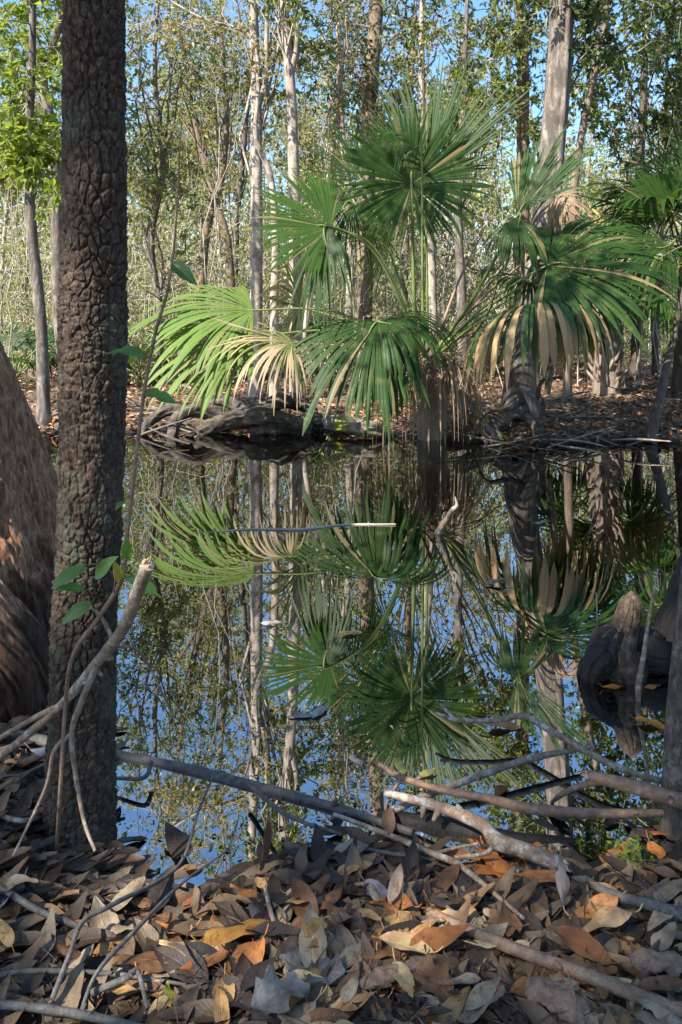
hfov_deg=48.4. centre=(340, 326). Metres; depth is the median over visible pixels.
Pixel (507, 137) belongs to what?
background tree
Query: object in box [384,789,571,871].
broken branch
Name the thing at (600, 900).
fallen leaf
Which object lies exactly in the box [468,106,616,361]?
background tree
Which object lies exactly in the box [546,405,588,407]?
dry stick
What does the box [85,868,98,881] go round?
fallen leaf
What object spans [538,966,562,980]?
fallen leaf
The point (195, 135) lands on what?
crooked tree
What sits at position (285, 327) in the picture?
palmetto
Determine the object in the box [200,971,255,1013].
fallen leaf
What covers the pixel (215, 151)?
background tree
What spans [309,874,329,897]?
fallen leaf
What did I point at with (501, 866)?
fallen leaf
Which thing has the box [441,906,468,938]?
fallen leaf
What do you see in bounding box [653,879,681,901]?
fallen leaf
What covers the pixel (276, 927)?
fallen leaf
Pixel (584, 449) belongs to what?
dry stick
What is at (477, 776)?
fallen branch
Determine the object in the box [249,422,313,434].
fallen log
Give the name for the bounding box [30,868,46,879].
fallen leaf
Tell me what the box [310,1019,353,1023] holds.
fallen leaf
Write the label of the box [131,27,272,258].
background tree
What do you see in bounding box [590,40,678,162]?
background tree
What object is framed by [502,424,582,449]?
dry stick
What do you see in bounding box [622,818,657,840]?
fallen leaf
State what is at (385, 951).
fallen leaf
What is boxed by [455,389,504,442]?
mossy log
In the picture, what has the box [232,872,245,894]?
fallen leaf
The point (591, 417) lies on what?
dry stick
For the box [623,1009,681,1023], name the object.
fallen leaf
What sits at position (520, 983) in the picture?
fallen leaf
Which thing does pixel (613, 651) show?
cypress knee
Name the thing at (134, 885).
fallen leaf
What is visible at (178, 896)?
fallen leaf
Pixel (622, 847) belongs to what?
fallen leaf
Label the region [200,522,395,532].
floating stick
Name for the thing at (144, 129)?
background tree
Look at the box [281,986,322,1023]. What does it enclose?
fallen leaf
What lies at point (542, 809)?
fallen branch
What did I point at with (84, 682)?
broken branch
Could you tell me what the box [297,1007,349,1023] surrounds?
fallen leaf
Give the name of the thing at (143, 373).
palmetto
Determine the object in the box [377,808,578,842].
sodden log
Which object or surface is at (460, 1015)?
fallen leaf
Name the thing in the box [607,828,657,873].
seedling
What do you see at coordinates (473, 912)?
fallen leaf
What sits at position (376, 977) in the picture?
wood chunk
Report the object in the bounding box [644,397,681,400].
dry stick
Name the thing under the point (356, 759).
floating leaf
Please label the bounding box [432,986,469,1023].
fallen leaf
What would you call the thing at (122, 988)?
fallen leaf
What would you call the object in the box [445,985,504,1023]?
fallen leaf
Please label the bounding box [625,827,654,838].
fallen leaf
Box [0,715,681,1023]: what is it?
leaf litter
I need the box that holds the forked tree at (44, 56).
[0,0,128,352]
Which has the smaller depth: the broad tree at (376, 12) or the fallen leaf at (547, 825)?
the fallen leaf at (547, 825)
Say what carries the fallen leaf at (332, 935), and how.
on the leaf litter at (536, 906)
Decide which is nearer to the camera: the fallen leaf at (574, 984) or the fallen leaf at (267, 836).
the fallen leaf at (574, 984)
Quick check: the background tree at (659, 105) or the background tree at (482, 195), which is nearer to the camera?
the background tree at (659, 105)
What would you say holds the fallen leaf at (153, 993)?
on the leaf litter at (536, 906)
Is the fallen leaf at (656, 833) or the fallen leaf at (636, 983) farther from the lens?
the fallen leaf at (656, 833)
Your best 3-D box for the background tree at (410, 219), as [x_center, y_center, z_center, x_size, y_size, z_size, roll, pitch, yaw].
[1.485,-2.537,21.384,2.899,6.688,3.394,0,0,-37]
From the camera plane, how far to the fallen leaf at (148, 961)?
1.08 m
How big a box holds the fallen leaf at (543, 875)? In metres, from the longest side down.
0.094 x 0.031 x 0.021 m
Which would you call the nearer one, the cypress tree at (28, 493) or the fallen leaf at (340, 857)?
the fallen leaf at (340, 857)
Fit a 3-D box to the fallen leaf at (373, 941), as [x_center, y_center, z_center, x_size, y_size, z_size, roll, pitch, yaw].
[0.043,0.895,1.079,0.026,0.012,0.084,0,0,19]
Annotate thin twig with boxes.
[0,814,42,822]
[0,883,98,942]
[0,968,185,985]
[90,967,148,1010]
[263,887,298,946]
[332,812,524,920]
[333,842,435,861]
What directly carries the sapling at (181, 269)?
on the leaf litter at (536, 906)
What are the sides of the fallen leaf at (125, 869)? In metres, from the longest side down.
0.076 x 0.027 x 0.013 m
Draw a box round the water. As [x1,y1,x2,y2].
[29,427,681,889]
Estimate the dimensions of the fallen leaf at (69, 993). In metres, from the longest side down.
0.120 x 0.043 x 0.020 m
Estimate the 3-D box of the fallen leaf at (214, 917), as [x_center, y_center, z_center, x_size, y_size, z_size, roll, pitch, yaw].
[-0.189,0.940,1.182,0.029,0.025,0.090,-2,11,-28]
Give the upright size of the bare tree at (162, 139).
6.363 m
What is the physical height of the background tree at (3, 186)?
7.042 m
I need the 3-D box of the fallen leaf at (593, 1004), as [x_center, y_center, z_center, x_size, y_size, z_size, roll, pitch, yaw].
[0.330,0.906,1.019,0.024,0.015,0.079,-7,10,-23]
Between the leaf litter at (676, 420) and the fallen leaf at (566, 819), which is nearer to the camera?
the fallen leaf at (566, 819)
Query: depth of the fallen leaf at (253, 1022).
0.97 m
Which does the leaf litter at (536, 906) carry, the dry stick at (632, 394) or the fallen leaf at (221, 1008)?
the fallen leaf at (221, 1008)
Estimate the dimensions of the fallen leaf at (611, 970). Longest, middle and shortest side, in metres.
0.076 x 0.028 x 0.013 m
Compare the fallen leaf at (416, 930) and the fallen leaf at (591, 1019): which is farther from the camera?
the fallen leaf at (416, 930)
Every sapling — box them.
[51,121,196,853]
[643,191,681,443]
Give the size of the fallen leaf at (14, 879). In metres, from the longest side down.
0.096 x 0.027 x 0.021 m
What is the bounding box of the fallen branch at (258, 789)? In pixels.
[0,725,413,836]
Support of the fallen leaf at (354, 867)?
on the leaf litter at (536, 906)
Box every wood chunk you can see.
[358,955,436,989]
[629,947,681,976]
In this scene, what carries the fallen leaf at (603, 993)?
on the leaf litter at (536, 906)
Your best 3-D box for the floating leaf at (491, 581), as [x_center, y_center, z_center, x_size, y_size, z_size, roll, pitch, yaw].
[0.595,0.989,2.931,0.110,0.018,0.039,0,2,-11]
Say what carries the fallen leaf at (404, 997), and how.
on the leaf litter at (536, 906)
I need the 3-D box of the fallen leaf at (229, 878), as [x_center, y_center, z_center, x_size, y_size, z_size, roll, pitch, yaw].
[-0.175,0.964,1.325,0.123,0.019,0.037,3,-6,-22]
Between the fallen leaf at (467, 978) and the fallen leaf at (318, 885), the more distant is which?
the fallen leaf at (318, 885)
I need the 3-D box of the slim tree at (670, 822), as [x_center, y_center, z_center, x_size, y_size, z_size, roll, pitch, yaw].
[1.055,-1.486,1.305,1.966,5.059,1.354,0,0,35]
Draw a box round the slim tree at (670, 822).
[659,566,681,839]
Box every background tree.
[0,2,58,233]
[0,23,61,361]
[0,47,61,335]
[125,39,240,328]
[125,87,188,347]
[126,52,220,302]
[127,108,194,274]
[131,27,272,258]
[140,35,286,315]
[150,20,270,249]
[173,0,308,305]
[222,83,377,360]
[232,149,288,314]
[241,148,356,334]
[250,76,357,282]
[267,0,397,314]
[351,124,420,310]
[382,14,535,326]
[417,169,513,315]
[443,112,514,337]
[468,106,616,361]
[562,110,623,219]
[568,152,635,216]
[588,112,681,349]
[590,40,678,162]
[617,23,681,215]
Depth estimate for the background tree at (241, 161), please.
14.89 m
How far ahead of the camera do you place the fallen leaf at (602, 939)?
1.14 m
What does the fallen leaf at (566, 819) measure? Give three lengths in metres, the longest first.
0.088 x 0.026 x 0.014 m
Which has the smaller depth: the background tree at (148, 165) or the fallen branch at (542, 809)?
the fallen branch at (542, 809)
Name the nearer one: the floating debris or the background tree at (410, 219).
the floating debris
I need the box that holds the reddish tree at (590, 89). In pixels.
[532,0,681,400]
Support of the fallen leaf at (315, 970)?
on the leaf litter at (536, 906)
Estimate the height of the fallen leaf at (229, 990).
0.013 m
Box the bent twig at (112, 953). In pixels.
[48,769,225,1008]
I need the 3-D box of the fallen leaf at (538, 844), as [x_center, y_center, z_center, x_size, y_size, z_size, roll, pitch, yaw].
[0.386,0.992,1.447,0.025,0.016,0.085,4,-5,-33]
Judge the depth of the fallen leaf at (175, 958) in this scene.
1.08 m
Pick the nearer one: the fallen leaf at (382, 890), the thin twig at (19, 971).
the thin twig at (19, 971)
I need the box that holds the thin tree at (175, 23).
[126,0,279,396]
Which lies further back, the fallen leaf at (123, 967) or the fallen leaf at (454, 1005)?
the fallen leaf at (123, 967)
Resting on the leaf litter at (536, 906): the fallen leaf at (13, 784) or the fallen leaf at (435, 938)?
the fallen leaf at (13, 784)
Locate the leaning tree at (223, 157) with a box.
[146,0,315,377]
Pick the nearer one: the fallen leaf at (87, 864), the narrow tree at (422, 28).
the fallen leaf at (87, 864)
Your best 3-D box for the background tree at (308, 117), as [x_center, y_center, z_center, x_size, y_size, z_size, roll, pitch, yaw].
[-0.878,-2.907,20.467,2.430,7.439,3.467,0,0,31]
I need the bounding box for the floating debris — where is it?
[45,442,680,882]
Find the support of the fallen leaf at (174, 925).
on the leaf litter at (536, 906)
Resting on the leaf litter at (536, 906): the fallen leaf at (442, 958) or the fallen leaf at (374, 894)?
the fallen leaf at (442, 958)
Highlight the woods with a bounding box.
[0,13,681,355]
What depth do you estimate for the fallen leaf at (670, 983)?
1.03 m
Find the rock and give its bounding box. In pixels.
[524,975,590,1023]
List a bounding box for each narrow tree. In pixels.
[354,0,530,337]
[379,0,548,391]
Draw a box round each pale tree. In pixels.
[197,0,341,398]
[233,0,383,395]
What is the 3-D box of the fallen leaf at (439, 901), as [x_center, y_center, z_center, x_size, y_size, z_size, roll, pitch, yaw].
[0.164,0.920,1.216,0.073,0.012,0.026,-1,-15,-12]
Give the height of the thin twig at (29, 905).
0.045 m
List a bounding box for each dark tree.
[573,0,681,377]
[582,0,681,393]
[595,46,681,374]
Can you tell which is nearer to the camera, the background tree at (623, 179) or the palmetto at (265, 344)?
the palmetto at (265, 344)
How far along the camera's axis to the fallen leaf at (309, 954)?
1.09 m
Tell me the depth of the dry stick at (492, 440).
6.18 m
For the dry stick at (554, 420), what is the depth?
6.56 m
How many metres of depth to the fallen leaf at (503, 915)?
1.17 m
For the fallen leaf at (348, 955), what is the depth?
1.08 m
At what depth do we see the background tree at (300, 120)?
16.62 m
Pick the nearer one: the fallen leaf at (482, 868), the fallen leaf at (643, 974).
the fallen leaf at (643, 974)
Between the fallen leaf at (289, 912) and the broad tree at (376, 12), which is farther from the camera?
the broad tree at (376, 12)
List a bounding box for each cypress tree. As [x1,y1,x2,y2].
[0,341,57,723]
[654,555,681,641]
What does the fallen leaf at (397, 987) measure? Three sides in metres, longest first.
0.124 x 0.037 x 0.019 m
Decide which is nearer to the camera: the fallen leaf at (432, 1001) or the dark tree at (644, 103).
the fallen leaf at (432, 1001)
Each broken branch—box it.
[0,556,172,855]
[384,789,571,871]
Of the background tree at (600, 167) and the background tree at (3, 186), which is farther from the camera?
the background tree at (600, 167)
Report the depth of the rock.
1.01 m
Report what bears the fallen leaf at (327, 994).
on the leaf litter at (536, 906)
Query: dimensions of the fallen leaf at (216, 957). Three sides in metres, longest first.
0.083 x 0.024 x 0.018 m
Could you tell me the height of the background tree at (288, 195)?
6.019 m
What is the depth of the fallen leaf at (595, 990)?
1.05 m
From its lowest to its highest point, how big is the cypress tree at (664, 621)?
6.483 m
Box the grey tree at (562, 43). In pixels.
[494,0,681,426]
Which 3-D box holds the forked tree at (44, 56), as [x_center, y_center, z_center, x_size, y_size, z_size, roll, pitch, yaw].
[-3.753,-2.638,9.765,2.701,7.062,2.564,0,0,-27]
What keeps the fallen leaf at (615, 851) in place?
on the ground
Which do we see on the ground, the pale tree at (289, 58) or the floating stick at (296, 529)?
the pale tree at (289, 58)
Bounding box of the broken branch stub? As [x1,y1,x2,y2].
[434,497,457,534]
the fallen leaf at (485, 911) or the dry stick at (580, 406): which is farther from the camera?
the dry stick at (580, 406)
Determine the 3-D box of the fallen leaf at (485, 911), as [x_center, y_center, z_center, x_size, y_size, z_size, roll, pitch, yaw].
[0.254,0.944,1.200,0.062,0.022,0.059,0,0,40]
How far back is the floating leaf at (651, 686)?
2.10 m
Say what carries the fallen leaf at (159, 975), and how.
on the leaf litter at (536, 906)
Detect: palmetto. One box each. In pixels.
[0,317,57,379]
[29,321,140,373]
[126,341,198,385]
[130,310,218,377]
[208,330,289,372]
[243,311,326,361]
[280,306,353,371]
[425,321,502,365]
[456,319,504,364]
[621,307,675,362]
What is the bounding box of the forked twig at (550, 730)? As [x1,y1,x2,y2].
[435,703,661,782]
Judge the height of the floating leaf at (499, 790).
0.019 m
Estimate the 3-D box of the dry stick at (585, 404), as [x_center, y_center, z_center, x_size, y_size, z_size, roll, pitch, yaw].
[2.461,0.813,7.479,0.737,0.174,0.039,0,0,-8]
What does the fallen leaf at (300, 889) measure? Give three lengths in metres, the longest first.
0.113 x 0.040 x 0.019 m
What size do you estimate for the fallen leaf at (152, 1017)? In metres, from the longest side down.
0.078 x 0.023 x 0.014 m
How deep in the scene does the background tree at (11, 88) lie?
16.05 m
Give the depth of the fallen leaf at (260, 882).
1.28 m
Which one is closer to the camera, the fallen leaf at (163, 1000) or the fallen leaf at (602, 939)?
the fallen leaf at (163, 1000)
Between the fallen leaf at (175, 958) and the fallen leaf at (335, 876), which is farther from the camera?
the fallen leaf at (335, 876)
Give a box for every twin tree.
[295,0,430,373]
[322,0,497,331]
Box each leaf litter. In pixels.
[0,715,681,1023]
[14,356,681,443]
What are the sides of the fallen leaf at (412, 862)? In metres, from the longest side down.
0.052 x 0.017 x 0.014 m
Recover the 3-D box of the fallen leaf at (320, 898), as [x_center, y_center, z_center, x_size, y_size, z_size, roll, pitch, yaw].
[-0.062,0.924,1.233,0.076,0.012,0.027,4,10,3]
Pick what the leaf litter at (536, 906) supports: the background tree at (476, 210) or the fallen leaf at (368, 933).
the fallen leaf at (368, 933)
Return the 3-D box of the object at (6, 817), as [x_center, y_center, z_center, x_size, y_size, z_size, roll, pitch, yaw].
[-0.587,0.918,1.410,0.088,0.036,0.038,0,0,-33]
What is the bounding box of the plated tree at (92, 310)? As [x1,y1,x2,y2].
[41,0,128,849]
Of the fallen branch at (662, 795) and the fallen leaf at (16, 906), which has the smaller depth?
the fallen leaf at (16, 906)
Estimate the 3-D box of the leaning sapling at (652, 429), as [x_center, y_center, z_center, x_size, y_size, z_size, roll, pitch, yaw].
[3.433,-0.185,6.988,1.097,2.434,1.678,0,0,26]
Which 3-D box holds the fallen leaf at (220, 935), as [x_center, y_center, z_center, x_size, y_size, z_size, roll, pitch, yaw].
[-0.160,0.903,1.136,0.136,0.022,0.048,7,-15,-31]
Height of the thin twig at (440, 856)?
0.039 m
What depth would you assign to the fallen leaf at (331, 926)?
1.15 m
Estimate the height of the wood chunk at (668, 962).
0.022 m
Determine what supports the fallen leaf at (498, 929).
on the leaf litter at (536, 906)
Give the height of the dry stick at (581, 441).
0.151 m
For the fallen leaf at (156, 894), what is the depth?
1.27 m
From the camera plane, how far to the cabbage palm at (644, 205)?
7.57 m
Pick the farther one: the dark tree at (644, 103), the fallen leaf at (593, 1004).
the dark tree at (644, 103)
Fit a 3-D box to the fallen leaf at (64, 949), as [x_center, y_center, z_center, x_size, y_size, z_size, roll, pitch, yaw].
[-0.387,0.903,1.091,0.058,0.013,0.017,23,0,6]
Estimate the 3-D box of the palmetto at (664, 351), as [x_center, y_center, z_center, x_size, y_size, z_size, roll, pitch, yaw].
[6.556,0.236,15.537,2.104,1.403,2.393,0,0,0]
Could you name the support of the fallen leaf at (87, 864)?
on the leaf litter at (536, 906)
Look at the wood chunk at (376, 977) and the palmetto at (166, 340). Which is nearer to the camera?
the wood chunk at (376, 977)
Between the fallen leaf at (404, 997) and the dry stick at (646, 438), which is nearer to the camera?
the fallen leaf at (404, 997)
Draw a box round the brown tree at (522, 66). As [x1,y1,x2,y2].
[451,0,628,383]
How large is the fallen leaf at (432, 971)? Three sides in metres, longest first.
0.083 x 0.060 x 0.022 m
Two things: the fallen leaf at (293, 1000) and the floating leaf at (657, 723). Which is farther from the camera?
the floating leaf at (657, 723)
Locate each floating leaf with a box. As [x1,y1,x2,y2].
[259,620,280,624]
[288,709,322,717]
[310,704,327,718]
[337,630,362,634]
[349,754,366,764]
[393,757,406,773]
[416,767,437,776]
[482,578,507,584]
[482,722,521,729]
[494,785,507,795]
[599,683,621,688]
[630,714,664,729]
[643,684,660,688]
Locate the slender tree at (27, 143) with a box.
[0,0,62,426]
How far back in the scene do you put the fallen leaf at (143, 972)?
1.08 m
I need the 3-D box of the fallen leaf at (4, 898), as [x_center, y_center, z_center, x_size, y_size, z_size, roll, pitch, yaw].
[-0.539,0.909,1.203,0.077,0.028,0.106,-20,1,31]
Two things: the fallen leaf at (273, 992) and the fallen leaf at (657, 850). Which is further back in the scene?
the fallen leaf at (657, 850)
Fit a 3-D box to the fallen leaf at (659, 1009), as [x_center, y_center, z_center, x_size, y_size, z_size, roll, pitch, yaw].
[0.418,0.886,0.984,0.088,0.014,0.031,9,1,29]
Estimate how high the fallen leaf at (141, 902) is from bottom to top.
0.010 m
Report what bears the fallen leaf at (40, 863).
on the leaf litter at (536, 906)
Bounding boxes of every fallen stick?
[0,999,141,1023]
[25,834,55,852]
[426,907,681,1015]
[571,872,681,921]
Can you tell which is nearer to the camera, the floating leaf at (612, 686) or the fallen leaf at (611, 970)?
the fallen leaf at (611, 970)
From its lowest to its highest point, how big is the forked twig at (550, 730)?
0.048 m
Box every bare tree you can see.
[125,0,242,384]
[235,0,418,347]
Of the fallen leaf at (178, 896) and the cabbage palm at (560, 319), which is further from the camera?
the cabbage palm at (560, 319)
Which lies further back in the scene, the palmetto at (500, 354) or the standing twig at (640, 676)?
the palmetto at (500, 354)
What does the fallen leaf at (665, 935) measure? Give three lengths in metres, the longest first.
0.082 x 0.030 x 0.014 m
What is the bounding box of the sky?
[0,0,680,318]
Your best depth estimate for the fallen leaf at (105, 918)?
1.18 m
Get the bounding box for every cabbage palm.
[128,38,681,452]
[492,231,676,384]
[553,204,675,395]
[567,119,681,362]
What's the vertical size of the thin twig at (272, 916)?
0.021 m
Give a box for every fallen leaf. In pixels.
[0,868,27,907]
[0,894,41,918]
[0,919,14,952]
[1,833,20,849]
[2,874,37,885]
[2,975,22,983]
[3,777,19,793]
[17,851,45,879]
[24,742,45,755]
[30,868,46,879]
[43,961,83,1022]
[55,944,88,966]
[63,859,101,870]
[63,916,87,928]
[65,943,93,975]
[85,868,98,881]
[89,896,120,944]
[92,933,135,957]
[97,873,119,899]
[97,984,140,997]
[102,923,133,933]
[107,878,154,892]
[109,951,169,972]
[111,876,144,911]
[112,861,135,877]
[112,963,133,978]
[130,897,155,907]
[132,970,164,993]
[134,962,170,1006]
[142,971,169,980]
[144,995,169,1014]
[145,994,161,1023]
[146,863,173,912]
[147,918,201,932]
[149,1021,167,1023]
[152,942,215,983]
[153,912,179,922]
[156,922,173,929]
[159,940,207,956]
[164,981,174,1002]
[165,821,191,864]
[166,888,203,906]
[166,933,181,940]
[167,936,183,941]
[177,949,229,971]
[183,897,205,909]
[191,918,268,945]
[198,938,243,951]
[200,885,211,897]
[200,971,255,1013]
[206,871,269,883]
[210,899,218,920]
[212,963,234,1009]
[213,986,229,1023]
[221,1021,266,1023]
[226,924,268,975]
[230,884,261,900]
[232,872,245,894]
[233,955,275,1006]
[241,963,309,1017]
[244,902,266,918]
[244,1011,290,1023]
[245,921,300,935]
[252,912,264,918]
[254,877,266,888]
[259,813,271,876]
[260,903,292,939]
[266,983,325,1023]
[270,887,290,909]
[276,922,297,961]
[277,980,305,1014]
[279,945,354,985]
[280,888,323,900]
[280,965,286,976]
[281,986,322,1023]
[283,891,315,903]
[283,915,335,939]
[284,967,332,1000]
[289,924,336,940]
[291,874,318,916]
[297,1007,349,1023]
[298,903,326,967]
[302,914,326,950]
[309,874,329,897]
[309,959,324,1000]
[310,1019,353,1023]
[318,900,351,925]
[319,886,342,904]
[322,866,343,882]
[327,941,334,954]
[328,839,369,853]
[328,991,360,1015]
[331,861,372,874]
[331,974,344,983]
[334,988,379,1011]
[335,850,356,875]
[339,939,371,969]
[340,973,358,1009]
[357,906,383,928]
[357,987,393,1010]
[358,871,387,897]
[359,890,371,897]
[360,931,376,936]
[361,931,380,975]
[362,933,410,958]
[369,883,381,901]
[370,892,421,910]
[372,930,443,953]
[375,909,416,933]
[387,863,402,903]
[391,947,414,996]
[391,987,426,1002]
[392,981,437,999]
[397,991,443,1009]
[399,1009,460,1023]
[401,923,469,957]
[403,923,430,950]
[408,849,420,872]
[413,954,459,1002]
[421,892,463,906]
[421,953,467,969]
[423,889,445,910]
[429,863,459,891]
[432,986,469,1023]
[435,910,483,923]
[436,972,482,984]
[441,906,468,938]
[443,847,480,860]
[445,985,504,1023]
[446,908,503,933]
[447,947,467,983]
[453,867,472,894]
[457,1007,472,1023]
[461,974,501,1018]
[462,900,480,916]
[462,939,495,947]
[463,837,479,849]
[465,861,517,874]
[468,923,507,938]
[479,835,503,876]
[480,857,521,875]
[480,963,497,973]
[482,902,500,919]
[484,902,529,936]
[499,935,535,954]
[504,976,527,996]
[520,869,570,883]
[534,819,577,833]
[534,842,559,854]
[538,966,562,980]
[548,925,622,964]
[549,972,581,990]
[550,887,572,900]
[554,817,573,826]
[555,848,569,915]
[562,966,616,983]
[567,970,597,1008]
[569,890,625,918]
[571,1011,598,1023]
[579,992,620,1010]
[582,903,642,931]
[583,933,614,960]
[592,969,631,983]
[593,987,599,994]
[593,1013,604,1021]
[596,960,608,1001]
[599,1006,643,1023]
[603,840,628,855]
[613,846,623,855]
[614,936,640,955]
[618,872,656,889]
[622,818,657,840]
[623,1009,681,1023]
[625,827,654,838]
[627,992,681,1023]
[631,967,648,984]
[632,975,681,990]
[633,979,646,989]
[643,817,657,822]
[643,830,667,836]
[646,830,665,858]
[647,899,677,930]
[649,922,676,952]
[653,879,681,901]
[658,895,681,930]
[675,943,681,952]
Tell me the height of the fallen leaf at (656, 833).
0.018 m
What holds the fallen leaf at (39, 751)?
on the leaf litter at (536, 906)
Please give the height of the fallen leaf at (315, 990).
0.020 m
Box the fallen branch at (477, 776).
[392,744,593,813]
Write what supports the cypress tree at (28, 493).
in the water
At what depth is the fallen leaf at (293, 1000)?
0.99 m
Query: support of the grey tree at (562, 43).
on the ground
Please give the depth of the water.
2.54 m
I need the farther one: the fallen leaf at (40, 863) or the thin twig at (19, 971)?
the fallen leaf at (40, 863)
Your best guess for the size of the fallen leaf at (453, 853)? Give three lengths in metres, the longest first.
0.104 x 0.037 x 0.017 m
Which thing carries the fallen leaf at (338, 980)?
on the leaf litter at (536, 906)
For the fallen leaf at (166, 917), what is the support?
on the leaf litter at (536, 906)
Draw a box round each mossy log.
[323,415,395,438]
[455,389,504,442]
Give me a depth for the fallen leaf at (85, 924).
1.18 m
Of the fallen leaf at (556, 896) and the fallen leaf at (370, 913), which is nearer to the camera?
the fallen leaf at (370, 913)
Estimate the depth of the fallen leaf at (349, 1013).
1.00 m
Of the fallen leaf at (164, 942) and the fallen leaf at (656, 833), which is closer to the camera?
the fallen leaf at (164, 942)
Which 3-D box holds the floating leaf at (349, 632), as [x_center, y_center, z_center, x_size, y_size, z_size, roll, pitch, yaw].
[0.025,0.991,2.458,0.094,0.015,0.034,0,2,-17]
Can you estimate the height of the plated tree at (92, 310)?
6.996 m
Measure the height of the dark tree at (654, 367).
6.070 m
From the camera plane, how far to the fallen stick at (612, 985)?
1.06 m
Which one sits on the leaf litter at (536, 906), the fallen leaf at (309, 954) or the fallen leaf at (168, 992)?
the fallen leaf at (168, 992)
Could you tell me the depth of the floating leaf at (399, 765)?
1.72 m
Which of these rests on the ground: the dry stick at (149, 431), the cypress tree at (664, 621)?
the dry stick at (149, 431)
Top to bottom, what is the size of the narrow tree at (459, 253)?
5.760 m
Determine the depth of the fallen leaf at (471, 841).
1.47 m
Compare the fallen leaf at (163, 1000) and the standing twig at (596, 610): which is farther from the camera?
the standing twig at (596, 610)
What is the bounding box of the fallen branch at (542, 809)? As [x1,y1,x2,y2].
[377,762,663,817]
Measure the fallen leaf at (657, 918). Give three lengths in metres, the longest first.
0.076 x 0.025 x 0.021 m
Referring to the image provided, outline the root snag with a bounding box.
[467,375,546,443]
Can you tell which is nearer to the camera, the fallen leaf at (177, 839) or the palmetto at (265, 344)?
the fallen leaf at (177, 839)
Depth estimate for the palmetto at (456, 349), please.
13.72 m
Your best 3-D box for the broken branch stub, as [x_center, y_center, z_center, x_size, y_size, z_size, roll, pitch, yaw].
[0.488,0.930,3.623,0.040,0.264,0.197,0,0,-29]
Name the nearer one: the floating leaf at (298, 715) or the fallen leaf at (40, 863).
the fallen leaf at (40, 863)
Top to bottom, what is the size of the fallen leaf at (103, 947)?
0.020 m
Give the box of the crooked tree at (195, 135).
[126,0,262,373]
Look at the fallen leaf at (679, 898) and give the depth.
1.19 m
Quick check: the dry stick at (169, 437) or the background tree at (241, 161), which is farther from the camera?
the background tree at (241, 161)
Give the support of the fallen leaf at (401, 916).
on the leaf litter at (536, 906)
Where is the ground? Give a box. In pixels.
[0,327,681,981]
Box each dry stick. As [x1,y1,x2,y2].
[135,418,190,435]
[148,427,189,444]
[165,417,194,430]
[437,428,551,450]
[483,433,546,446]
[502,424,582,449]
[523,417,579,423]
[545,391,584,401]
[545,419,617,444]
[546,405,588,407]
[546,425,616,447]
[547,409,585,419]
[549,416,629,418]
[551,439,605,446]
[556,401,622,415]
[559,445,603,453]
[570,402,597,411]
[586,431,613,439]
[607,386,665,404]
[611,438,670,441]
[627,433,660,444]
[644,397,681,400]
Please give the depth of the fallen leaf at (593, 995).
1.03 m
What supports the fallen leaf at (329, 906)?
on the leaf litter at (536, 906)
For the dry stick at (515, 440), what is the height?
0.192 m
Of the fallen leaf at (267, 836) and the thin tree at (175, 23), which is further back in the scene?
the thin tree at (175, 23)
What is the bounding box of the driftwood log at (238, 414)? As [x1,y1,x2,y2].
[141,392,323,437]
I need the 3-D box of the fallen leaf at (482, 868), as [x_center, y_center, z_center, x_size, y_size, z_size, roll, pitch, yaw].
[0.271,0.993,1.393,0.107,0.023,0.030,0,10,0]
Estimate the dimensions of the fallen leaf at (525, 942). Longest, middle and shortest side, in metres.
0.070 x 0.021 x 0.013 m
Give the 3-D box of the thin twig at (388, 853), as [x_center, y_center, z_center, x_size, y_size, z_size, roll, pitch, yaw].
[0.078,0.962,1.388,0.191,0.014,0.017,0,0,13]
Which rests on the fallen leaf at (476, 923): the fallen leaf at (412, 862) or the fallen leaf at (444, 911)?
the fallen leaf at (444, 911)
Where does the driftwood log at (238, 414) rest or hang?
in the water
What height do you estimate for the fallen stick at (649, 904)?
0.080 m
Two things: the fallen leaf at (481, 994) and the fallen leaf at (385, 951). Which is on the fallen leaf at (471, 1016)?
the fallen leaf at (481, 994)
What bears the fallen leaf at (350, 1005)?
on the leaf litter at (536, 906)
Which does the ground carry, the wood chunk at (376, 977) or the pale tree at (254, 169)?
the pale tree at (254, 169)
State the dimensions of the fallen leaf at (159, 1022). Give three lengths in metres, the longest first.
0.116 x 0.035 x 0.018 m
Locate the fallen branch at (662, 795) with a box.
[550,770,681,808]
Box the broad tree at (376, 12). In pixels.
[274,0,470,381]
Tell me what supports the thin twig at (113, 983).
on the leaf litter at (536, 906)
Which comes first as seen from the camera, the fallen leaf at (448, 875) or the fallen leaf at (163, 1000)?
the fallen leaf at (163, 1000)
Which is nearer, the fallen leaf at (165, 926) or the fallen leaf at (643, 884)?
the fallen leaf at (165, 926)
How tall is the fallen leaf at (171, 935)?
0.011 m
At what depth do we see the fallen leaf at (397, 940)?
1.10 m
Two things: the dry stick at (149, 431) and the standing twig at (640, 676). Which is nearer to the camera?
the standing twig at (640, 676)
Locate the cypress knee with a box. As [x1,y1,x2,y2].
[577,591,671,684]
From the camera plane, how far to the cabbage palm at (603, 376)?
9.18 m
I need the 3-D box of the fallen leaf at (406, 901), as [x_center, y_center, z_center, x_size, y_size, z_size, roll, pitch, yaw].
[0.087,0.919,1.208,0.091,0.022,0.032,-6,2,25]
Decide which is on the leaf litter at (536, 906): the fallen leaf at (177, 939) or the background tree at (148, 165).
the fallen leaf at (177, 939)
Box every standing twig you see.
[596,593,597,627]
[635,569,658,700]

